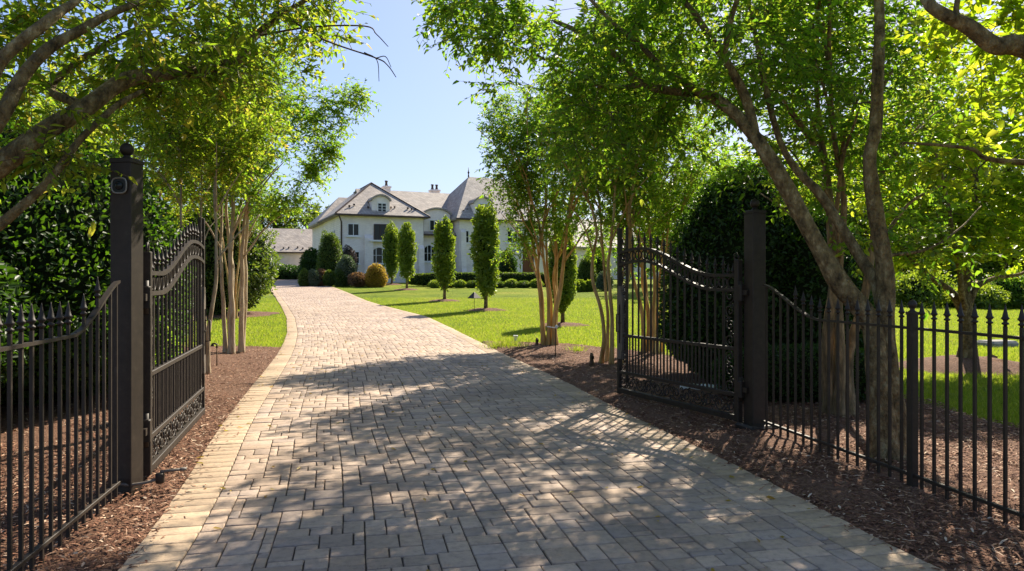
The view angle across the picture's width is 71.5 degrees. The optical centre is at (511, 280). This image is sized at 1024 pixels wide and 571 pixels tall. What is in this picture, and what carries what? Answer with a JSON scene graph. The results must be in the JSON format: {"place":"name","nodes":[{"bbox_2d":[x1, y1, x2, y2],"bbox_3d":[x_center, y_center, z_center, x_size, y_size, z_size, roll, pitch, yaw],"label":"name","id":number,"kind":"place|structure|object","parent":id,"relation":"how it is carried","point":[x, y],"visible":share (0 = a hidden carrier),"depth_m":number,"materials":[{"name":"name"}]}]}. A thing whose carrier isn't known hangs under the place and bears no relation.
{"place":"outdoors","nodes":[
{"label":"outdoors","id":0,"kind":"place"},
{"bbox_2d":[0,0,1023,281],"label":"sky","id":1,"kind":"structure","parent":0,"point":[420,137],"materials":[{"name":"blue"}]},
{"bbox_2d":[118,279,943,570],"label":"driveway","id":2,"kind":"structure","parent":0,"point":[353,491],"depth_m":5.17,"materials":[{"name":"grey stone"}]},
{"bbox_2d":[196,319,809,570],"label":"fallen leaves","id":3,"kind":"object","parent":2,"relation":"on","point":[712,569],"visible":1,"depth_m":6.09,"materials":[{"name":"brown plant"}]},
{"bbox_2d":[181,279,1023,427],"bbox_3d":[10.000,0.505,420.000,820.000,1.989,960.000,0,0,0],"label":"lawn","id":4,"kind":"structure","parent":0,"point":[389,291],"depth_m":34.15,"materials":[{"name":"green plant"}]},
{"bbox_2d":[0,57,145,176],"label":"woodland tree","id":5,"kind":"object","parent":4,"relation":"on","point":[10,71],"visible":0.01,"depth_m":17.05,"materials":[{"name":"green plant"}]},
{"bbox_2d":[0,79,147,172],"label":"woodland tree","id":6,"kind":"object","parent":4,"relation":"on","point":[40,115],"depth_m":23.69,"materials":[{"name":"green plant"}]},
{"bbox_2d":[131,120,243,228],"bbox_3d":[-13.206,-3.004,27.757,6.908,8.725,7.064,0,0,0],"label":"woodland tree","id":7,"kind":"object","parent":4,"relation":"on","point":[168,202],"visible":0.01,"depth_m":27.52,"materials":[{"name":"green plant"}]},
{"bbox_2d":[206,311,282,318],"bbox_3d":[-11.128,1.284,27.103,4.376,0.129,4.093,0,0,25],"label":"mulch ring","id":8,"kind":"object","parent":4,"relation":"on","point":[252,314],"visible":0.26,"depth_m":26.76,"materials":[{"name":"wood"}]},
{"bbox_2d":[167,202,283,314],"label":"magnolia shrub","id":9,"kind":"object","parent":8,"relation":"on","point":[260,271],"visible":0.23,"depth_m":26.26,"materials":[{"name":"green plant"}]},
{"bbox_2d":[250,185,291,228],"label":"woodland tree","id":10,"kind":"object","parent":4,"relation":"on","point":[279,226],"visible":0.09,"depth_m":104.99,"materials":[{"name":"green plant"}]},
{"bbox_2d":[257,228,311,267],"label":"garage","id":11,"kind":"structure","parent":4,"relation":"on","point":[290,246],"depth_m":80.29,"materials":[{"name":"beige paint"}]},
{"bbox_2d":[272,264,299,279],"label":"hedge block","id":12,"kind":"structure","parent":4,"relation":"on","point":[286,271],"depth_m":74.70,"materials":[{"name":"green plant"}]},
{"bbox_2d":[262,194,312,228],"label":"woodland tree","id":13,"kind":"object","parent":4,"relation":"on","point":[308,217],"visible":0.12,"depth_m":107.33,"materials":[{"name":"green plant"}]},
{"bbox_2d":[297,268,309,285],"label":"edging shrub","id":14,"kind":"object","parent":4,"relation":"on","point":[303,278],"visible":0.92,"depth_m":54.23,"materials":[{"name":"green plant"}]},
{"bbox_2d":[285,197,322,228],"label":"woodland tree","id":15,"kind":"object","parent":4,"relation":"on","point":[314,213],"visible":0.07,"depth_m":111.56,"materials":[{"name":"green plant"}]},
{"bbox_2d":[296,247,319,274],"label":"shrub","id":16,"kind":"object","parent":4,"relation":"on","point":[308,258],"visible":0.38,"depth_m":61.45,"materials":[{"name":"green plant"}]},
{"bbox_2d":[307,269,320,285],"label":"edging shrub","id":17,"kind":"object","parent":4,"relation":"on","point":[313,277],"visible":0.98,"depth_m":54.23,"materials":[{"name":"green plant"}]},
{"bbox_2d":[317,268,324,285],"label":"rust shrub","id":18,"kind":"object","parent":4,"relation":"on","point":[321,271],"visible":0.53,"depth_m":54.68,"materials":[{"name":"brown plant"}]},
{"bbox_2d":[322,269,333,285],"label":"edging shrub","id":19,"kind":"object","parent":4,"relation":"on","point":[328,278],"visible":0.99,"depth_m":54.26,"materials":[{"name":"green plant"}]},
{"bbox_2d":[316,229,342,273],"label":"clipped evergreen","id":20,"kind":"object","parent":4,"relation":"on","point":[329,253],"visible":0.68,"depth_m":56.43,"materials":[{"name":"green plant"}]},
{"bbox_2d":[332,268,346,286],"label":"edging shrub","id":21,"kind":"object","parent":4,"relation":"on","point":[339,280],"visible":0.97,"depth_m":54.18,"materials":[{"name":"green plant"}]},
{"bbox_2d":[334,254,356,286],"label":"juniper","id":22,"kind":"object","parent":4,"relation":"on","point":[346,265],"visible":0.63,"depth_m":54.58,"materials":[{"name":"green plant"}]},
{"bbox_2d":[341,244,358,270],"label":"dusky shrub","id":23,"kind":"object","parent":4,"relation":"on","point":[348,249],"visible":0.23,"depth_m":58.85,"materials":[{"name":"purple plant"}]},
{"bbox_2d":[347,272,366,286],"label":"rust shrub","id":24,"kind":"object","parent":4,"relation":"on","point":[356,279],"visible":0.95,"depth_m":53.40,"materials":[{"name":"brown plant"}]},
{"bbox_2d":[365,263,388,286],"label":"golden shrub","id":25,"kind":"object","parent":4,"relation":"on","point":[375,276],"visible":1,"depth_m":53.10,"materials":[{"name":"yellow plant"}]},
{"bbox_2d":[394,288,417,289],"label":"mulch ring","id":26,"kind":"object","parent":4,"relation":"on","point":[406,289],"visible":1,"depth_m":48.70,"materials":[{"name":"wood"}]},
{"bbox_2d":[396,222,418,287],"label":"columnar hornbeam","id":27,"kind":"object","parent":26,"relation":"on","point":[407,250],"visible":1,"depth_m":48.78,"materials":[{"name":"green plant"}]},
{"bbox_2d":[428,279,439,287],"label":"mound shrub","id":28,"kind":"object","parent":4,"relation":"on","point":[433,283],"visible":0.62,"depth_m":51.85,"materials":[{"name":"green plant"}]},
{"bbox_2d":[430,299,458,301],"bbox_3d":[-3.548,1.020,37.387,1.705,0.142,1.512,0,0,0],"label":"mulch ring","id":29,"kind":"object","parent":4,"relation":"on","point":[445,300],"visible":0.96,"depth_m":36.92,"materials":[{"name":"wood"}]},
{"bbox_2d":[431,215,456,298],"bbox_3d":[-3.586,-1.179,37.323,1.416,4.624,1.452,0,0,0],"label":"columnar hornbeam","id":30,"kind":"object","parent":29,"relation":"on","point":[443,262],"visible":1,"depth_m":37.03,"materials":[{"name":"green plant"}]},
{"bbox_2d":[453,279,466,287],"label":"mound shrub","id":31,"kind":"object","parent":4,"relation":"on","point":[460,283],"visible":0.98,"depth_m":51.73,"materials":[{"name":"green plant"}]},
{"bbox_2d":[466,280,476,287],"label":"mound shrub","id":32,"kind":"object","parent":4,"relation":"on","point":[471,284],"visible":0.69,"depth_m":51.87,"materials":[{"name":"green plant"}]},
{"bbox_2d":[468,292,480,308],"bbox_3d":[-1.603,0.888,30.250,0.410,0.800,0.410,0,0,45],"label":"path light","id":33,"kind":"object","parent":4,"relation":"on","point":[474,295],"visible":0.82,"depth_m":30.19,"materials":[{"name":"metal"}]},
{"bbox_2d":[408,271,545,286],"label":"long hedge","id":34,"kind":"object","parent":4,"relation":"on","point":[422,279],"visible":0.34,"depth_m":54.48,"materials":[{"name":"green plant"}]},
{"bbox_2d":[305,167,662,282],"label":"mansion","id":35,"kind":"structure","parent":4,"relation":"on","point":[357,220],"depth_m":66.69,"materials":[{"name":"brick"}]},
{"bbox_2d":[346,223,360,236],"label":"window","id":36,"kind":"structure","parent":35,"relation":"in","point":[352,228],"depth_m":62.40,"materials":[{"name":"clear glass"}]},
{"bbox_2d":[373,247,385,264],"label":"window","id":37,"kind":"structure","parent":35,"relation":"in","point":[377,252],"depth_m":63.35,"materials":[{"name":"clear glass"}]},
{"bbox_2d":[374,224,390,239],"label":"window","id":38,"kind":"structure","parent":35,"relation":"in","point":[379,229],"depth_m":63.38,"materials":[{"name":"grey glass"}]},
{"bbox_2d":[424,245,434,262],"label":"window","id":39,"kind":"structure","parent":35,"relation":"in","point":[428,251],"depth_m":66.66,"materials":[{"name":"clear glass"}]},
{"bbox_2d":[506,231,518,243],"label":"window","id":40,"kind":"structure","parent":35,"relation":"in","point":[508,232],"depth_m":68.58,"materials":[{"name":"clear glass"}]},
{"bbox_2d":[520,247,535,272],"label":"door","id":41,"kind":"structure","parent":35,"relation":"in","point":[525,267],"depth_m":69.17,"materials":[{"name":"brown wood"}]},
{"bbox_2d":[466,308,506,310],"bbox_3d":[-1.050,1.196,29.778,1.770,0.127,1.565,0,0,0],"label":"mulch ring","id":42,"kind":"object","parent":4,"relation":"on","point":[486,309],"visible":0.96,"depth_m":29.36,"materials":[{"name":"wood"}]},
{"bbox_2d":[467,202,500,307],"bbox_3d":[-1.151,-0.978,29.732,1.510,4.557,1.411,0,0,0],"label":"columnar hornbeam","id":43,"kind":"object","parent":42,"relation":"on","point":[484,234],"visible":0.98,"depth_m":29.44,"materials":[{"name":"green plant"}]},
{"bbox_2d":[496,280,505,287],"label":"mound shrub","id":44,"kind":"object","parent":4,"relation":"on","point":[500,284],"visible":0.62,"depth_m":51.76,"materials":[{"name":"green plant"}]},
{"bbox_2d":[477,336,534,348],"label":"grass tuft","id":45,"kind":"object","parent":4,"relation":"on","point":[508,343],"visible":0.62,"depth_m":15.44,"materials":[{"name":"green plant"}]},
{"bbox_2d":[498,248,518,272],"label":"laurel shrub","id":46,"kind":"object","parent":4,"relation":"on","point":[502,267],"visible":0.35,"depth_m":57.55,"materials":[{"name":"green plant"}]},
{"bbox_2d":[504,279,518,287],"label":"mound shrub","id":47,"kind":"object","parent":4,"relation":"on","point":[510,283],"visible":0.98,"depth_m":51.89,"materials":[{"name":"green plant"}]},
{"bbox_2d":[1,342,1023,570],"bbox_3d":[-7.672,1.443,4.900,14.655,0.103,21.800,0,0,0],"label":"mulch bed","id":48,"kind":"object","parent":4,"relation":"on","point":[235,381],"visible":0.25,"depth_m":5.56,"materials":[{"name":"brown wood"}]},
{"bbox_2d":[0,249,39,385],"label":"evergreen shrub","id":49,"kind":"object","parent":48,"relation":"on","point":[10,283],"visible":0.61,"depth_m":6.92,"materials":[{"name":"green plant"}]},
{"bbox_2d":[0,276,121,570],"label":"iron fence","id":50,"kind":"object","parent":48,"relation":"on","point":[9,348],"visible":0.99,"depth_m":3.88,"materials":[{"name":"metal"}]},
{"bbox_2d":[0,117,193,406],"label":"evergreen shrub","id":51,"kind":"object","parent":48,"relation":"on","point":[53,253],"visible":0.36,"depth_m":7.86,"materials":[{"name":"green plant"}]},
{"bbox_2d":[7,17,227,228],"bbox_3d":[-7.549,-1.706,14.095,4.484,6.485,4.246,0,0,0],"label":"crape myrtle","id":52,"kind":"object","parent":48,"relation":"on","point":[53,106],"visible":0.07,"depth_m":13.76,"materials":[{"name":"green plant"}]},
{"bbox_2d":[109,142,143,496],"bbox_3d":[-2.681,0.367,4.938,0.162,2.665,0.187,0,0,4],"label":"gate post","id":53,"kind":"object","parent":48,"relation":"on","point":[126,230],"visible":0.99,"depth_m":4.88,"materials":[{"name":"metal"}]},
{"bbox_2d":[119,467,186,485],"bbox_3d":[-2.495,1.371,4.953,0.420,0.090,0.059,0,0,-26],"label":"gate opener","id":54,"kind":"object","parent":53,"relation":"attached to","point":[159,478],"visible":0.98,"depth_m":4.95,"materials":[{"name":"metal"}]},
{"bbox_2d":[143,217,210,475],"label":"iron gate","id":55,"kind":"structure","parent":53,"relation":"attached to","point":[173,386],"depth_m":6.09,"materials":[{"name":"metal"}]},
{"bbox_2d":[155,324,181,364],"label":"ivy shrub","id":56,"kind":"object","parent":48,"relation":"on","point":[168,348],"visible":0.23,"depth_m":7.67,"materials":[{"name":"green plant"}]},
{"bbox_2d":[73,37,308,373],"bbox_3d":[-4.805,-1.198,11.279,3.214,5.470,3.395,0,0,0],"label":"crape myrtle","id":57,"kind":"object","parent":48,"relation":"on","point":[230,140],"visible":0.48,"depth_m":10.95,"materials":[{"name":"green plant"}]},
{"bbox_2d":[0,0,395,237],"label":"leaning tree","id":58,"kind":"object","parent":48,"relation":"on","point":[128,81],"visible":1,"depth_m":5.19,"materials":[{"name":"green plant"}]},
{"bbox_2d":[184,135,278,318],"bbox_3d":[-9.865,-2.700,25.036,3.684,8.168,3.690,0,0,0],"label":"crape myrtle","id":59,"kind":"object","parent":48,"relation":"on","point":[236,293],"visible":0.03,"depth_m":24.95,"materials":[{"name":"beige plant"}]},
{"bbox_2d":[161,2,381,353],"bbox_3d":[-5.081,-2.059,14.587,3.977,7.195,3.768,0,0,-33],"label":"crape myrtle","id":60,"kind":"object","parent":48,"relation":"on","point":[311,168],"visible":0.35,"depth_m":14.22,"materials":[{"name":"green plant"}]},
{"bbox_2d":[517,280,530,287],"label":"mound shrub","id":61,"kind":"object","parent":4,"relation":"on","point":[523,284],"visible":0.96,"depth_m":51.99,"materials":[{"name":"green plant"}]},
{"bbox_2d":[529,278,543,287],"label":"mound shrub","id":62,"kind":"object","parent":4,"relation":"on","point":[533,283],"visible":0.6,"depth_m":51.82,"materials":[{"name":"green plant"}]},
{"bbox_2d":[539,322,590,326],"bbox_3d":[1.582,1.364,22.392,1.580,0.105,1.446,0,0,-22],"label":"mulch ring","id":63,"kind":"object","parent":4,"relation":"on","point":[566,324],"visible":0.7,"depth_m":22.05,"materials":[{"name":"wood"}]},
{"bbox_2d":[548,223,577,322],"bbox_3d":[1.585,-0.207,22.341,1.015,3.331,1.055,0,0,0],"label":"columnar hornbeam","id":64,"kind":"object","parent":63,"relation":"on","point":[569,292],"visible":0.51,"depth_m":22.11,"materials":[{"name":"green plant"}]},
{"bbox_2d":[579,279,585,291],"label":"ball shrub","id":65,"kind":"object","parent":4,"relation":"on","point":[583,285],"visible":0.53,"depth_m":46.19,"materials":[{"name":"green plant"}]},
{"bbox_2d":[577,256,597,284],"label":"dark shrub","id":66,"kind":"object","parent":4,"relation":"on","point":[583,269],"visible":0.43,"depth_m":49.63,"materials":[{"name":"green plant"}]},
{"bbox_2d":[585,279,593,291],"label":"ball shrub","id":67,"kind":"object","parent":4,"relation":"on","point":[589,287],"visible":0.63,"depth_m":46.55,"materials":[{"name":"green plant"}]},
{"bbox_2d":[584,249,611,287],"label":"yellowing shrub","id":68,"kind":"object","parent":4,"relation":"on","point":[599,265],"visible":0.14,"depth_m":51.33,"materials":[{"name":"green plant"}]},
{"bbox_2d":[595,271,613,290],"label":"grey shrub","id":69,"kind":"object","parent":4,"relation":"on","point":[599,283],"visible":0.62,"depth_m":47.70,"materials":[{"name":"green plant"}]},
{"bbox_2d":[604,194,673,283],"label":"woodland tree","id":70,"kind":"object","parent":4,"relation":"on","point":[636,265],"visible":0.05,"depth_m":59.99,"materials":[{"name":"green plant"}]},
{"bbox_2d":[631,152,712,271],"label":"woodland tree","id":71,"kind":"object","parent":4,"relation":"on","point":[654,247],"visible":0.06,"depth_m":47.41,"materials":[{"name":"green plant"}]},
{"bbox_2d":[669,135,758,225],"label":"woodland tree","id":72,"kind":"object","parent":4,"relation":"on","point":[735,147],"visible":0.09,"depth_m":42.85,"materials":[{"name":"green plant"}]},
{"bbox_2d":[482,341,1023,570],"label":"mulch bed","id":73,"kind":"object","parent":4,"relation":"on","point":[820,490],"visible":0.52,"depth_m":5.83,"materials":[{"name":"wood mulch"}]},
{"bbox_2d":[468,69,616,345],"bbox_3d":[0.830,-1.679,16.113,3.665,6.443,3.480,0,0,0],"label":"crape myrtle","id":74,"kind":"object","parent":73,"relation":"on","point":[520,175],"visible":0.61,"depth_m":15.84,"materials":[{"name":"green plant"}]},
{"bbox_2d":[565,345,587,351],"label":"grass tuft","id":75,"kind":"object","parent":73,"relation":"on","point":[575,347],"visible":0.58,"depth_m":14.74,"materials":[{"name":"green plant"}]},
{"bbox_2d":[517,31,713,364],"bbox_3d":[1.773,-1.500,12.630,3.401,6.080,3.139,0,0,0],"label":"crape myrtle","id":76,"kind":"object","parent":73,"relation":"on","point":[631,200],"visible":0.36,"depth_m":12.43,"materials":[{"name":"green plant"}]},
{"bbox_2d":[570,75,736,353],"bbox_3d":[2.908,-1.521,14.569,3.716,6.117,3.711,0,0,0],"label":"crape myrtle","id":77,"kind":"object","parent":73,"relation":"on","point":[681,198],"visible":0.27,"depth_m":14.27,"materials":[{"name":"green plant"}]},
{"bbox_2d":[411,0,1006,462],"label":"forked tree","id":78,"kind":"object","parent":73,"relation":"on","point":[609,30],"visible":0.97,"depth_m":6.49,"materials":[{"name":"green plant"}]},
{"bbox_2d":[658,161,799,379],"bbox_3d":[3.361,-0.110,10.514,2.462,3.332,2.505,0,0,0],"label":"evergreen shrub","id":79,"kind":"object","parent":73,"relation":"on","point":[710,229],"visible":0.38,"depth_m":9.86,"materials":[{"name":"green plant"}]},
{"bbox_2d":[735,198,777,430],"bbox_3d":[2.425,0.443,7.017,0.340,2.515,0.300,0,0,-18],"label":"gate post","id":80,"kind":"object","parent":73,"relation":"on","point":[754,301],"visible":0.96,"depth_m":6.96,"materials":[{"name":"metal"}]},
{"bbox_2d":[616,227,748,421],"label":"iron gate","id":81,"kind":"structure","parent":80,"relation":"attached to","point":[738,291],"depth_m":7.93,"materials":[{"name":"metal"}]},
{"bbox_2d":[712,342,865,403],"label":"box hedge","id":82,"kind":"object","parent":73,"relation":"on","point":[862,384],"visible":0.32,"depth_m":8.44,"materials":[{"name":"green plant"}]},
{"bbox_2d":[766,206,874,350],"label":"evergreen shrub","id":83,"kind":"object","parent":73,"relation":"on","point":[809,279],"visible":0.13,"depth_m":9.35,"materials":[{"name":"green plant"}]},
{"bbox_2d":[761,284,905,481],"bbox_3d":[2.623,0.744,5.960,0.044,1.422,1.958,0,0,-11],"label":"iron fence","id":84,"kind":"object","parent":73,"relation":"on","point":[847,451],"visible":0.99,"depth_m":5.90,"materials":[{"name":"metal"}]},
{"bbox_2d":[693,0,1022,416],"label":"crape myrtle","id":85,"kind":"object","parent":73,"relation":"on","point":[849,10],"visible":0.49,"depth_m":7.49,"materials":[{"name":"green plant"}]},
{"bbox_2d":[905,299,918,486],"bbox_3d":[2.815,0.867,5.000,0.064,1.467,0.064,0,0,-12],"label":"fence post","id":86,"kind":"object","parent":73,"relation":"on","point":[911,314],"visible":0.94,"depth_m":4.98,"materials":[{"name":"metal"}]},
{"bbox_2d":[881,0,1023,199],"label":"side tree","id":87,"kind":"object","parent":73,"relation":"on","point":[962,26],"visible":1,"depth_m":5.05,"materials":[{"name":"green plant"}]},
{"bbox_2d":[913,301,1023,530],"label":"iron fence","id":88,"kind":"object","parent":73,"relation":"on","point":[973,496],"visible":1,"depth_m":4.46,"materials":[{"name":"metal"}]},
{"bbox_2d":[738,138,820,206],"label":"woodland tree","id":89,"kind":"object","parent":4,"relation":"on","point":[803,196],"visible":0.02,"depth_m":45.45,"materials":[{"name":"green plant"}]},
{"bbox_2d":[788,160,866,235],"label":"woodland tree","id":90,"kind":"object","parent":4,"relation":"on","point":[849,215],"depth_m":45.59,"materials":[{"name":"green plant"}]},
{"bbox_2d":[787,148,867,226],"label":"woodland tree","id":91,"kind":"object","parent":4,"relation":"on","point":[818,170],"visible":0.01,"depth_m":52.94,"materials":[{"name":"green plant"}]},
{"bbox_2d":[839,178,906,280],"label":"woodland tree","id":92,"kind":"object","parent":4,"relation":"on","point":[864,225],"visible":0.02,"depth_m":47.50,"materials":[{"name":"green plant"}]},
{"bbox_2d":[895,265,957,307],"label":"woodland shrub","id":93,"kind":"object","parent":4,"relation":"on","point":[908,287],"visible":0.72,"depth_m":36.54,"materials":[{"name":"green plant"}]},
{"bbox_2d":[929,284,957,306],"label":"woodland shrub","id":94,"kind":"object","parent":4,"relation":"on","point":[952,286],"visible":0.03,"depth_m":38.20,"materials":[{"name":"green plant"}]},
{"bbox_2d":[889,179,1006,284],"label":"woodland tree","id":95,"kind":"object","parent":4,"relation":"on","point":[978,278],"visible":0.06,"depth_m":44.82,"materials":[{"name":"green plant"}]},
{"bbox_2d":[899,355,1018,375],"bbox_3d":[7.744,1.385,12.149,2.507,0.219,2.016,0,0,0],"label":"mulch ring","id":96,"kind":"object","parent":4,"relation":"on","point":[997,366],"visible":0.59,"depth_m":11.58,"materials":[{"name":"wood"}]},
{"bbox_2d":[804,0,1023,357],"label":"lawn tree","id":97,"kind":"object","parent":96,"relation":"on","point":[988,219],"visible":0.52,"depth_m":11.49,"materials":[{"name":"green plant"}]},
{"bbox_2d":[947,283,1015,308],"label":"woodland shrub","id":98,"kind":"object","parent":4,"relation":"on","point":[994,296],"visible":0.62,"depth_m":36.34,"materials":[{"name":"green plant"}]},
{"bbox_2d":[974,171,1023,282],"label":"woodland tree","id":99,"kind":"object","parent":4,"relation":"on","point":[1011,265],"visible":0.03,"depth_m":46.10,"materials":[{"name":"green plant"}]},
{"bbox_2d":[975,266,1023,308],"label":"woodland shrub","id":100,"kind":"object","parent":4,"relation":"on","point":[1014,285],"visible":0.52,"depth_m":38.06,"materials":[{"name":"green plant"}]},
{"bbox_2d":[1010,290,1023,307],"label":"woodland shrub","id":101,"kind":"object","parent":4,"relation":"on","point":[1017,301],"visible":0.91,"depth_m":37.51,"materials":[{"name":"green plant"}]},
{"bbox_2d":[977,339,1018,347],"bbox_3d":[11.014,1.440,16.150,0.750,0.160,0.500,0,0,-11],"label":"flat stone","id":102,"kind":"object","parent":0,"point":[999,343],"visible":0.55,"depth_m":15.96,"materials":[{"name":"grey stone"}]},
{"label":"mulch ring","id":103,"kind":"structure","parent":0,"visible":0},
{"bbox_2d":[381,220,398,283],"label":"columnar hornbeam","id":104,"kind":"object","parent":103,"relation":"on","point":[389,245],"visible":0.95,"depth_m":58.01,"materials":[{"name":"green plant"}]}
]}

